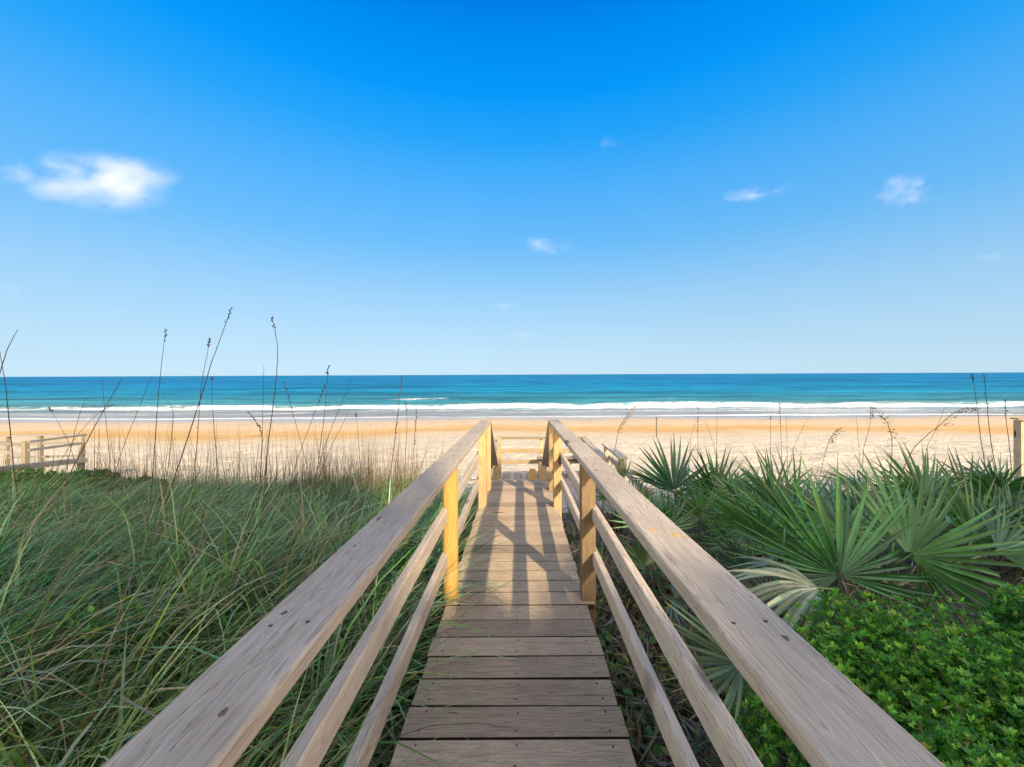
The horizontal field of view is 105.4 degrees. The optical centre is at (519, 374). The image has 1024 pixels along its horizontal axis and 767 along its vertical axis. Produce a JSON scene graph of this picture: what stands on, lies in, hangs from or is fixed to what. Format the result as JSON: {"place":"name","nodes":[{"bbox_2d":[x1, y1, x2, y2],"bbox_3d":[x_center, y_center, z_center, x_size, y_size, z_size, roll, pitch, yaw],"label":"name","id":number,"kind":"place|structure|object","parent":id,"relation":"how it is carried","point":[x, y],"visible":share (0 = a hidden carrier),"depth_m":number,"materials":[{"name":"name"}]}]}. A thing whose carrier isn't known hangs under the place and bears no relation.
{"place":"outdoors","nodes":[
{"label":"outdoors","id":0,"kind":"place"},
{"bbox_2d":[0,416,1023,766],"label":"beach sand","id":1,"kind":"structure","parent":0,"point":[740,436],"depth_m":25.02,"materials":[{"name":"beige sand"}]},
{"bbox_2d":[0,330,17,372],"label":"sea oat","id":2,"kind":"object","parent":1,"relation":"on","point":[6,352],"visible":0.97,"depth_m":4.03,"materials":[{"name":"brown plant"}]},
{"bbox_2d":[0,354,30,518],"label":"sea oat","id":3,"kind":"object","parent":1,"relation":"on","point":[11,441],"visible":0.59,"depth_m":4.02,"materials":[{"name":"brown plant"}]},
{"bbox_2d":[0,467,66,482],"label":"dune shrub","id":4,"kind":"object","parent":1,"relation":"on","point":[31,475],"visible":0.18,"depth_m":7.63,"materials":[{"name":"green plant"}]},
{"bbox_2d":[0,433,87,480],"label":"neighbouring boardwalk","id":5,"kind":"structure","parent":1,"relation":"on","point":[25,446],"depth_m":11.26,"materials":[{"name":"grey wood"}]},
{"bbox_2d":[49,407,80,490],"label":"sea oat","id":6,"kind":"object","parent":1,"relation":"on","point":[69,444],"visible":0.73,"depth_m":5.42,"materials":[{"name":"brown plant"}]},
{"bbox_2d":[0,468,133,499],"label":"dune shrub","id":7,"kind":"object","parent":1,"relation":"on","point":[83,471],"visible":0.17,"depth_m":6.76,"materials":[{"name":"green plant"}]},
{"bbox_2d":[61,399,85,489],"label":"sea oat","id":8,"kind":"object","parent":1,"relation":"on","point":[71,445],"visible":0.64,"depth_m":4.83,"materials":[{"name":"plant"}]},
{"bbox_2d":[45,404,112,493],"bbox_3d":[-6.020,1.231,5.266,1.083,1.674,0.106,0,0,-3],"label":"sea oat","id":9,"kind":"object","parent":1,"relation":"on","point":[76,436],"visible":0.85,"depth_m":5.23,"materials":[{"name":"brown plant"}]},
{"bbox_2d":[39,379,121,535],"bbox_3d":[-4.169,0.957,3.654,0.884,1.842,0.099,0,0,-6],"label":"sea oat","id":10,"kind":"object","parent":1,"relation":"on","point":[78,457],"visible":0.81,"depth_m":3.62,"materials":[{"name":"brown plant"}]},
{"bbox_2d":[46,604,124,697],"bbox_3d":[-2.005,1.359,1.817,0.298,0.591,0.197,0,0,-21],"label":"leafy weed","id":11,"kind":"object","parent":1,"relation":"on","point":[95,621],"visible":0.59,"depth_m":1.80,"materials":[{"name":"green plant"}]},
{"bbox_2d":[102,383,112,497],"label":"sea oat","id":12,"kind":"object","parent":1,"relation":"on","point":[108,442],"visible":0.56,"depth_m":4.82,"materials":[{"name":"plant"}]},
{"bbox_2d":[100,379,150,512],"bbox_3d":[-4.615,0.997,4.405,0.804,1.940,0.190,0,0,5],"label":"sea oat","id":13,"kind":"object","parent":1,"relation":"on","point":[122,449],"visible":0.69,"depth_m":4.42,"materials":[{"name":"brown plant"}]},
{"bbox_2d":[93,475,165,497],"bbox_3d":[-8.110,2.469,7.876,2.101,0.692,1.593,0,0,0],"label":"dune shrub","id":14,"kind":"object","parent":1,"relation":"on","point":[137,480],"visible":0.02,"depth_m":8.21,"materials":[{"name":"green plant"}]},
{"bbox_2d":[89,589,175,679],"bbox_3d":[-1.853,1.353,1.891,0.331,0.618,0.318,0,0,42],"label":"leafy weed","id":15,"kind":"object","parent":1,"relation":"on","point":[139,611],"visible":0.46,"depth_m":1.87,"materials":[{"name":"green plant"}]},
{"bbox_2d":[126,329,167,512],"bbox_3d":[-4.062,0.737,4.218,0.556,2.492,0.078,0,0,-5],"label":"sea oat","id":16,"kind":"object","parent":1,"relation":"on","point":[156,422],"visible":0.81,"depth_m":4.23,"materials":[{"name":"brown plant"}]},
{"bbox_2d":[162,402,178,509],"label":"sea oat","id":17,"kind":"object","parent":1,"relation":"on","point":[169,459],"visible":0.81,"depth_m":4.41,"materials":[{"name":"brown plant"}]},
{"bbox_2d":[153,307,232,540],"bbox_3d":[-3.245,0.636,3.743,0.823,2.620,0.186,0,0,-9],"label":"sea oat","id":18,"kind":"object","parent":1,"relation":"on","point":[193,419],"visible":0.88,"depth_m":3.83,"materials":[{"name":"brown plant"}]},
{"bbox_2d":[188,338,210,512],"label":"sea oat","id":19,"kind":"object","parent":1,"relation":"on","point":[208,344],"visible":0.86,"depth_m":4.43,"materials":[{"name":"brown plant"}]},
{"bbox_2d":[210,377,221,518],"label":"sea oat","id":20,"kind":"object","parent":1,"relation":"on","point":[215,447],"visible":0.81,"depth_m":4.62,"materials":[{"name":"brown plant"}]},
{"bbox_2d":[240,373,263,509],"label":"sea oat","id":21,"kind":"object","parent":1,"relation":"on","point":[261,446],"visible":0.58,"depth_m":4.53,"materials":[{"name":"brown plant"}]},
{"bbox_2d":[248,412,262,503],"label":"sea oat","id":22,"kind":"object","parent":1,"relation":"on","point":[261,455],"visible":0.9,"depth_m":4.42,"materials":[{"name":"brown plant"}]},
{"bbox_2d":[261,316,277,528],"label":"sea oat","id":23,"kind":"object","parent":1,"relation":"on","point":[271,417],"visible":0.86,"depth_m":3.93,"materials":[{"name":"brown plant"}]},
{"bbox_2d":[0,449,541,766],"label":"dune grass","id":24,"kind":"structure","parent":1,"relation":"on","point":[235,573],"depth_m":2.19,"materials":[{"name":"plant"}]},
{"bbox_2d":[284,381,314,496],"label":"sea oat","id":25,"kind":"object","parent":1,"relation":"on","point":[298,433],"visible":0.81,"depth_m":5.03,"materials":[{"name":"brown plant"}]},
{"bbox_2d":[276,383,326,523],"bbox_3d":[-2.669,1.108,4.639,0.738,2.024,0.178,0,0,-14],"label":"sea oat","id":26,"kind":"object","parent":1,"relation":"on","point":[302,445],"visible":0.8,"depth_m":4.62,"materials":[{"name":"brown plant"}]},
{"bbox_2d":[312,365,329,508],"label":"sea oat","id":27,"kind":"object","parent":1,"relation":"on","point":[321,437],"visible":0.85,"depth_m":4.62,"materials":[{"name":"brown plant"}]},
{"bbox_2d":[307,377,353,504],"bbox_3d":[-2.599,1.097,5.045,0.910,2.134,0.122,0,0,0],"label":"sea oat","id":28,"kind":"object","parent":1,"relation":"on","point":[326,441],"visible":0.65,"depth_m":5.02,"materials":[{"name":"brown plant"}]},
{"bbox_2d":[308,401,352,500],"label":"sea oat","id":29,"kind":"object","parent":1,"relation":"on","point":[328,452],"visible":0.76,"depth_m":5.42,"materials":[{"name":"brown plant"}]},
{"bbox_2d":[355,413,371,501],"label":"sea oat","id":30,"kind":"object","parent":1,"relation":"on","point":[359,457],"visible":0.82,"depth_m":5.41,"materials":[{"name":"plant"}]},
{"bbox_2d":[373,376,402,504],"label":"sea oat","id":31,"kind":"object","parent":1,"relation":"on","point":[394,443],"visible":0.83,"depth_m":4.62,"materials":[{"name":"brown plant"}]},
{"bbox_2d":[393,402,406,489],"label":"sea oat","id":32,"kind":"object","parent":1,"relation":"on","point":[405,449],"visible":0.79,"depth_m":5.22,"materials":[{"name":"plant"}]},
{"bbox_2d":[411,409,416,480],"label":"sea oat","id":33,"kind":"object","parent":1,"relation":"on","point":[414,441],"visible":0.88,"depth_m":5.23,"materials":[{"name":"brown plant"}]},
{"bbox_2d":[394,538,435,594],"bbox_3d":[-0.791,1.574,2.934,0.309,0.664,0.465,0,0,-25],"label":"leafy weed","id":34,"kind":"object","parent":1,"relation":"on","point":[410,553],"visible":0.2,"depth_m":2.95,"materials":[{"name":"green plant"}]},
{"bbox_2d":[0,404,1003,510],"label":"dry grass stems","id":35,"kind":"object","parent":1,"relation":"on","point":[369,467],"visible":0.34,"depth_m":6.68,"materials":[{"name":"brown plant"}]},
{"bbox_2d":[101,420,945,766],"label":"boardwalk","id":36,"kind":"structure","parent":1,"relation":"on","point":[561,708],"depth_m":1.42,"materials":[{"name":"brown wood"}]},
{"bbox_2d":[601,406,636,511],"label":"sea oat","id":37,"kind":"object","parent":1,"relation":"on","point":[622,432],"visible":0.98,"depth_m":7.21,"materials":[{"name":"brown plant"}]},
{"bbox_2d":[595,453,666,537],"bbox_3d":[1.399,1.761,5.201,0.746,1.303,1.779,0,0,-6],"label":"saw palmetto","id":38,"kind":"object","parent":1,"relation":"on","point":[613,516],"visible":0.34,"depth_m":5.51,"materials":[{"name":"green plant"}]},
{"bbox_2d":[249,488,1023,766],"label":"undergrowth grass","id":39,"kind":"structure","parent":1,"relation":"on","point":[1021,574],"depth_m":3.18,"materials":[{"name":"green plant"}]},
{"bbox_2d":[253,495,1023,766],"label":"leaf litter","id":40,"kind":"object","parent":1,"relation":"on","point":[640,707],"visible":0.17,"depth_m":2.22,"materials":[{"name":"brown plant"}]},
{"bbox_2d":[607,488,694,631],"bbox_3d":[1.006,1.538,2.970,0.632,0.998,1.485,0,0,11],"label":"saw palmetto","id":41,"kind":"object","parent":1,"relation":"on","point":[639,563],"visible":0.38,"depth_m":3.07,"materials":[{"name":"green plant"}]},
{"bbox_2d":[622,431,761,548],"bbox_3d":[2.163,1.631,5.051,1.971,1.794,1.938,0,0,0],"label":"saw palmetto","id":42,"kind":"object","parent":1,"relation":"on","point":[664,479],"visible":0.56,"depth_m":4.84,"materials":[{"name":"green plant"}]},
{"bbox_2d":[686,463,768,525],"bbox_3d":[3.024,1.929,5.721,1.390,1.157,1.395,0,0,0],"label":"saw palmetto","id":43,"kind":"object","parent":1,"relation":"on","point":[735,477],"visible":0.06,"depth_m":5.91,"materials":[{"name":"plant"}]},
{"bbox_2d":[673,483,806,507],"bbox_3d":[3.746,2.145,6.612,2.083,0.618,1.373,0,0,29],"label":"dune shrub","id":44,"kind":"object","parent":1,"relation":"on","point":[679,493],"visible":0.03,"depth_m":6.64,"materials":[{"name":"green plant"}]},
{"bbox_2d":[770,418,770,462],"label":"sea oat","id":45,"kind":"object","parent":1,"relation":"on","point":[770,436],"visible":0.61,"depth_m":6.53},
{"bbox_2d":[778,403,781,467],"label":"sea oat","id":46,"kind":"object","parent":1,"relation":"on","point":[780,428],"visible":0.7,"depth_m":6.43,"materials":[{"name":"brown plant"}]},
{"bbox_2d":[705,470,857,579],"bbox_3d":[2.637,1.712,4.011,1.488,1.321,1.523,0,0,0],"label":"saw palmetto","id":47,"kind":"object","parent":1,"relation":"on","point":[728,486],"visible":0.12,"depth_m":4.28,"materials":[{"name":"green plant"}]},
{"bbox_2d":[654,444,957,740],"bbox_3d":[1.713,1.266,2.478,1.283,1.729,3.394,0,0,26],"label":"saw palmetto","id":48,"kind":"object","parent":1,"relation":"on","point":[780,596],"visible":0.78,"depth_m":2.03,"materials":[{"name":"green plant"}]},
{"bbox_2d":[810,428,844,522],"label":"sea oat","id":49,"kind":"object","parent":1,"relation":"on","point":[830,443],"visible":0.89,"depth_m":5.04,"materials":[{"name":"brown plant"}]},
{"bbox_2d":[859,404,876,494],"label":"sea oat","id":50,"kind":"object","parent":1,"relation":"on","point":[868,430],"visible":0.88,"depth_m":5.63,"materials":[{"name":"brown plant"}]},
{"bbox_2d":[783,468,955,585],"bbox_3d":[3.303,1.679,3.866,1.415,1.254,1.378,0,0,-41],"label":"saw palmetto","id":51,"kind":"object","parent":1,"relation":"on","point":[844,503],"visible":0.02,"depth_m":3.98,"materials":[{"name":"green plant"}]},
{"bbox_2d":[726,587,1023,766],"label":"leafy shrub","id":52,"kind":"object","parent":1,"relation":"on","point":[951,718],"visible":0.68,"depth_m":1.19,"materials":[{"name":"green plant"}]},
{"bbox_2d":[872,411,896,479],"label":"sea oat","id":53,"kind":"object","parent":1,"relation":"on","point":[888,431],"visible":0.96,"depth_m":5.43,"materials":[{"name":"brown plant"}]},
{"bbox_2d":[775,447,1023,650],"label":"saw palmetto","id":54,"kind":"object","parent":1,"relation":"on","point":[946,574],"visible":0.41,"depth_m":2.08,"materials":[{"name":"green plant"}]},
{"bbox_2d":[814,439,998,564],"bbox_3d":[4.242,1.480,4.227,1.734,1.629,1.804,0,0,27],"label":"saw palmetto","id":55,"kind":"object","parent":1,"relation":"on","point":[917,477],"visible":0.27,"depth_m":4.01,"materials":[{"name":"plant"}]},
{"bbox_2d":[901,407,979,475],"bbox_3d":[4.796,1.206,4.597,1.435,1.623,0.123,0,0,-7],"label":"sea oat","id":56,"kind":"object","parent":1,"relation":"on","point":[944,425],"visible":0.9,"depth_m":4.64,"materials":[{"name":"brown plant"}]},
{"bbox_2d":[867,451,1023,559],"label":"saw palmetto","id":57,"kind":"object","parent":1,"relation":"on","point":[1001,481],"visible":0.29,"depth_m":3.99,"materials":[{"name":"green plant"}]},
{"bbox_2d":[906,485,1023,573],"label":"dune shrub","id":58,"kind":"object","parent":1,"relation":"on","point":[989,503],"visible":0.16,"depth_m":3.54,"materials":[{"name":"green plant"}]},
{"bbox_2d":[970,374,994,514],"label":"sea oat","id":59,"kind":"object","parent":1,"relation":"on","point":[972,377],"visible":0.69,"depth_m":5.03,"materials":[{"name":"brown plant"}]},
{"bbox_2d":[945,454,1023,508],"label":"saw palmetto","id":60,"kind":"object","parent":1,"relation":"on","point":[989,472],"visible":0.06,"depth_m":5.63,"materials":[{"name":"green plant"}]},
{"bbox_2d":[961,578,1023,760],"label":"leafy shrub","id":61,"kind":"object","parent":1,"relation":"on","point":[1009,615],"visible":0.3,"depth_m":1.53,"materials":[{"name":"green plant"}]},
{"bbox_2d":[983,374,1002,477],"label":"sea oat","id":62,"kind":"object","parent":1,"relation":"on","point":[989,430],"visible":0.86,"depth_m":5.03,"materials":[{"name":"brown plant"}]},
{"bbox_2d":[1004,399,1012,491],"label":"sea oat","id":63,"kind":"object","parent":1,"relation":"on","point":[1008,435],"visible":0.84,"depth_m":5.03,"materials":[{"name":"brown plant"}]},
{"bbox_2d":[1010,418,1023,479],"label":"neighbouring railing","id":64,"kind":"object","parent":1,"relation":"on","point":[1018,441],"visible":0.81,"depth_m":8.58,"materials":[{"name":"brown wood"}]},
{"bbox_2d":[0,372,1023,419],"bbox_3d":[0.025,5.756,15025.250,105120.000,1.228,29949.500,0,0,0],"label":"sea","id":65,"kind":"structure","parent":0,"point":[647,395],"depth_m":105.39,"materials":[{"name":"liquid"}]},
{"bbox_2d":[0,0,1023,376],"label":"sky","id":66,"kind":"structure","parent":0,"point":[405,187],"materials":[{"name":"blue"}]}
]}

